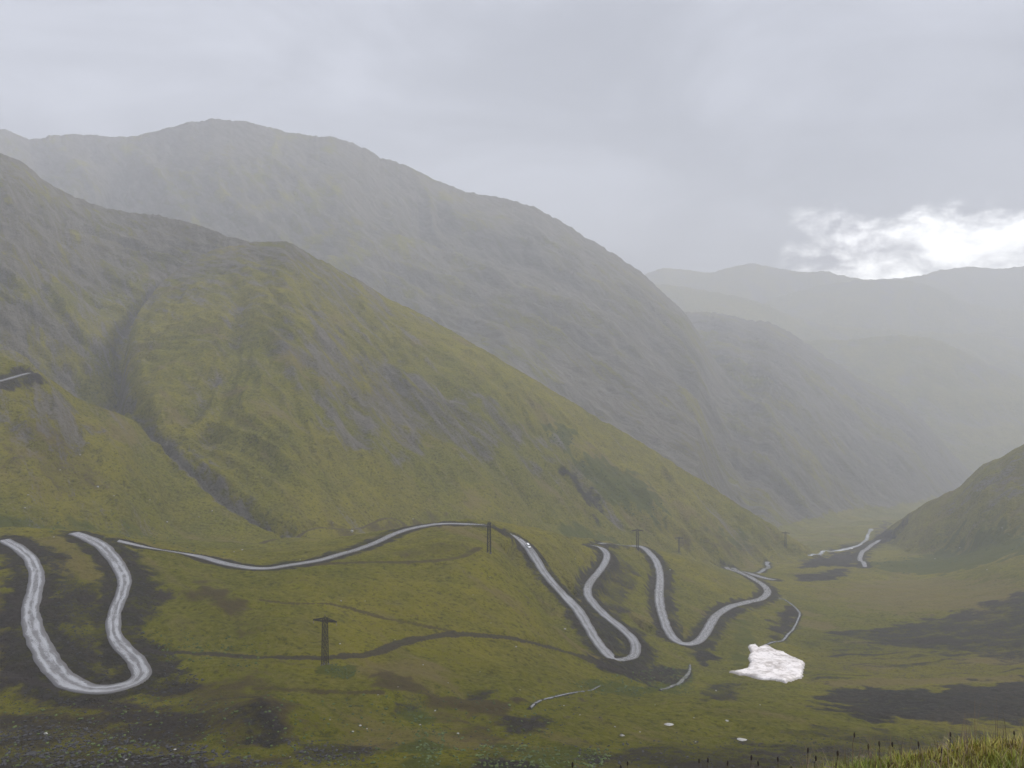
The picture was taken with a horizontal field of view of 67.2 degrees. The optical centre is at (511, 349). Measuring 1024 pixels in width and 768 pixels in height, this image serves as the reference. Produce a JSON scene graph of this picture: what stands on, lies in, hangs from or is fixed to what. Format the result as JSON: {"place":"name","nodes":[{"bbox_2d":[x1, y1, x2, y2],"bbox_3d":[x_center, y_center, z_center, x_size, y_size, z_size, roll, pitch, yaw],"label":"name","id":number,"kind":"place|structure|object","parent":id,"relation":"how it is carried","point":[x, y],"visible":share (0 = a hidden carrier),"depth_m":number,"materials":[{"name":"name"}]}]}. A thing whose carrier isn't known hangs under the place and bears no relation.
{"place":"outdoors","nodes":[
{"label":"outdoors","id":0,"kind":"place"},
{"bbox_2d":[0,373,29,381],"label":"road","id":1,"kind":"structure","parent":0,"point":[12,377],"depth_m":570.72,"materials":[{"name":"grey asphalt"}]},
{"bbox_2d":[0,532,151,694],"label":"road","id":2,"kind":"structure","parent":0,"point":[56,671],"depth_m":252.19,"materials":[{"name":"grey asphalt"}]},
{"bbox_2d":[0,357,172,537],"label":"hill","id":3,"kind":"structure","parent":0,"point":[51,430],"depth_m":522.33,"materials":[{"name":"green plant"}]},
{"bbox_2d":[0,153,248,412],"bbox_3d":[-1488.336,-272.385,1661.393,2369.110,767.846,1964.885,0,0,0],"label":"hill","id":4,"kind":"structure","parent":0,"point":[81,280],"depth_m":1180.77,"materials":[{"name":"green plant"}]},
{"bbox_2d":[0,118,739,500],"bbox_3d":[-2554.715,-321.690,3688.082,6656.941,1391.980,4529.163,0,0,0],"label":"mountain","id":5,"kind":"structure","parent":0,"point":[574,316],"depth_m":2628.49,"materials":[{"name":"green plant"}]},
{"bbox_2d":[117,523,640,660],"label":"road","id":6,"kind":"structure","parent":0,"point":[591,632],"depth_m":468.95,"materials":[{"name":"grey asphalt"}]},
{"bbox_2d":[118,241,819,568],"bbox_3d":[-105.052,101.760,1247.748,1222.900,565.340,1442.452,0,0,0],"label":"hill","id":7,"kind":"structure","parent":0,"point":[276,390],"depth_m":873.65,"materials":[{"name":"green plant"}]},
{"bbox_2d":[677,537,682,552],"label":"power pylon","id":8,"kind":"object","parent":7,"relation":"on","point":[678,538],"visible":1,"depth_m":922.63,"materials":[{"name":"metal"}]},
{"bbox_2d":[0,493,1023,767],"bbox_3d":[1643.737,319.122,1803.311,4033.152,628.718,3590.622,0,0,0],"label":"ground","id":9,"kind":"structure","parent":0,"point":[884,651],"depth_m":311.06,"materials":[{"name":"green plant"}]},
{"bbox_2d":[313,616,336,665],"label":"power pylon","id":10,"kind":"object","parent":9,"relation":"on","point":[326,620],"visible":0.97,"depth_m":241.89,"materials":[{"name":"metal"}]},
{"bbox_2d":[486,522,491,553],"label":"power pylon","id":11,"kind":"object","parent":9,"relation":"on","point":[488,525],"visible":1,"depth_m":420.98,"materials":[{"name":"metal"}]},
{"bbox_2d":[0,568,988,767],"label":"rubble","id":12,"kind":"object","parent":9,"relation":"on","point":[102,760],"visible":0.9,"depth_m":171.76,"materials":[{"name":"grey stone"}]},
{"bbox_2d":[0,426,1023,767],"bbox_3d":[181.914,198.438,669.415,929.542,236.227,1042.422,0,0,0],"label":"shrubs","id":13,"kind":"object","parent":9,"relation":"on","point":[426,746],"visible":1,"depth_m":186.47,"materials":[{"name":"green plant"}]},
{"bbox_2d":[632,529,642,550],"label":"power pylon","id":14,"kind":"object","parent":9,"relation":"on","point":[636,530],"visible":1,"depth_m":745.05,"materials":[{"name":"metal"}]},
{"bbox_2d":[729,644,804,682],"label":"snow patch","id":15,"kind":"object","parent":9,"relation":"on","point":[767,662],"visible":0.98,"depth_m":455.25,"materials":[{"name":"white snow"}]},
{"bbox_2d":[0,0,1023,279],"label":"sky","id":16,"kind":"structure","parent":0,"point":[862,139],"materials":[{"name":"grey"}]},
{"bbox_2d":[529,685,599,707],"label":"stream","id":17,"kind":"structure","parent":0,"point":[538,701],"depth_m":252.55,"materials":[{"name":"liquid"}]},
{"bbox_2d":[659,665,690,689],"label":"stream","id":18,"kind":"structure","parent":0,"point":[681,680],"depth_m":401.18,"materials":[{"name":"liquid"}]},
{"bbox_2d":[598,543,771,645],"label":"road","id":19,"kind":"structure","parent":0,"point":[707,628],"depth_m":612.30,"materials":[{"name":"grey asphalt"}]},
{"bbox_2d":[731,568,776,579],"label":"road","id":20,"kind":"structure","parent":0,"point":[755,575],"depth_m":896.44,"materials":[{"name":"grey asphalt"}]},
{"bbox_2d":[755,562,770,572],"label":"stream","id":21,"kind":"structure","parent":0,"point":[764,569],"depth_m":996.62,"materials":[{"name":"liquid"}]},
{"bbox_2d":[765,598,800,644],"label":"stream","id":22,"kind":"structure","parent":0,"point":[789,632],"depth_m":619.82,"materials":[{"name":"liquid"}]},
{"bbox_2d":[683,311,972,527],"bbox_3d":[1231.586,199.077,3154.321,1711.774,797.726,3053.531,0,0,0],"label":"mountain","id":23,"kind":"structure","parent":0,"point":[812,431],"depth_m":2703.10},
{"bbox_2d":[645,263,1023,310],"bbox_3d":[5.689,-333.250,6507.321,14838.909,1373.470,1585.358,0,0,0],"label":"distant mountain","id":24,"kind":"structure","parent":0,"point":[999,288],"depth_m":6616.51,"materials":[{"name":"grey stone"}]},
{"bbox_2d":[655,284,1023,377],"bbox_3d":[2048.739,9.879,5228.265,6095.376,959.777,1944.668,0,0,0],"label":"distant mountain","id":25,"kind":"structure","parent":0,"point":[1005,353],"depth_m":5198.58,"materials":[{"name":"grey stone"}]},
{"bbox_2d":[808,529,872,555],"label":"river","id":26,"kind":"structure","parent":0,"point":[861,543],"depth_m":1304.74,"materials":[{"name":"liquid"}]},
{"bbox_2d":[857,540,880,566],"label":"road","id":27,"kind":"structure","parent":0,"point":[861,554],"depth_m":1217.95,"materials":[{"name":"grey asphalt"}]},
{"bbox_2d":[763,279,1023,338],"bbox_3d":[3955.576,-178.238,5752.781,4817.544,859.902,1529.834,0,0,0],"label":"distant mountain","id":28,"kind":"structure","parent":0,"point":[885,304],"depth_m":5831.18,"materials":[{"name":"grey stone"}]},
{"bbox_2d":[802,334,1023,472],"bbox_3d":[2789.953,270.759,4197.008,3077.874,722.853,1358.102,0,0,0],"label":"distant mountain","id":29,"kind":"structure","parent":0,"point":[967,408],"depth_m":4097.37,"materials":[{"name":"grey stone"}]},
{"bbox_2d":[806,731,1023,767],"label":"slope","id":30,"kind":"structure","parent":0,"point":[942,765],"depth_m":8.36,"materials":[{"name":"green plant"}]},
{"bbox_2d":[716,696,1023,767],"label":"dry grass","id":31,"kind":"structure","parent":30,"relation":"on","point":[962,760],"depth_m":8.44,"materials":[{"name":"plant"}]},
{"bbox_2d":[941,732,953,752],"bbox_3d":[4.894,4.404,8.677,0.135,0.266,0.109,0,0,41],"label":"dock plant","id":32,"kind":"object","parent":30,"relation":"on","point":[950,743],"visible":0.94,"depth_m":8.62,"materials":[{"name":"plant"}]},
{"bbox_2d":[872,444,1023,552],"bbox_3d":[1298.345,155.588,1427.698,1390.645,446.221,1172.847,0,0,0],"label":"hill","id":33,"kind":"structure","parent":0,"point":[980,506],"depth_m":1169.71,"materials":[{"name":"green plant"}]}
]}

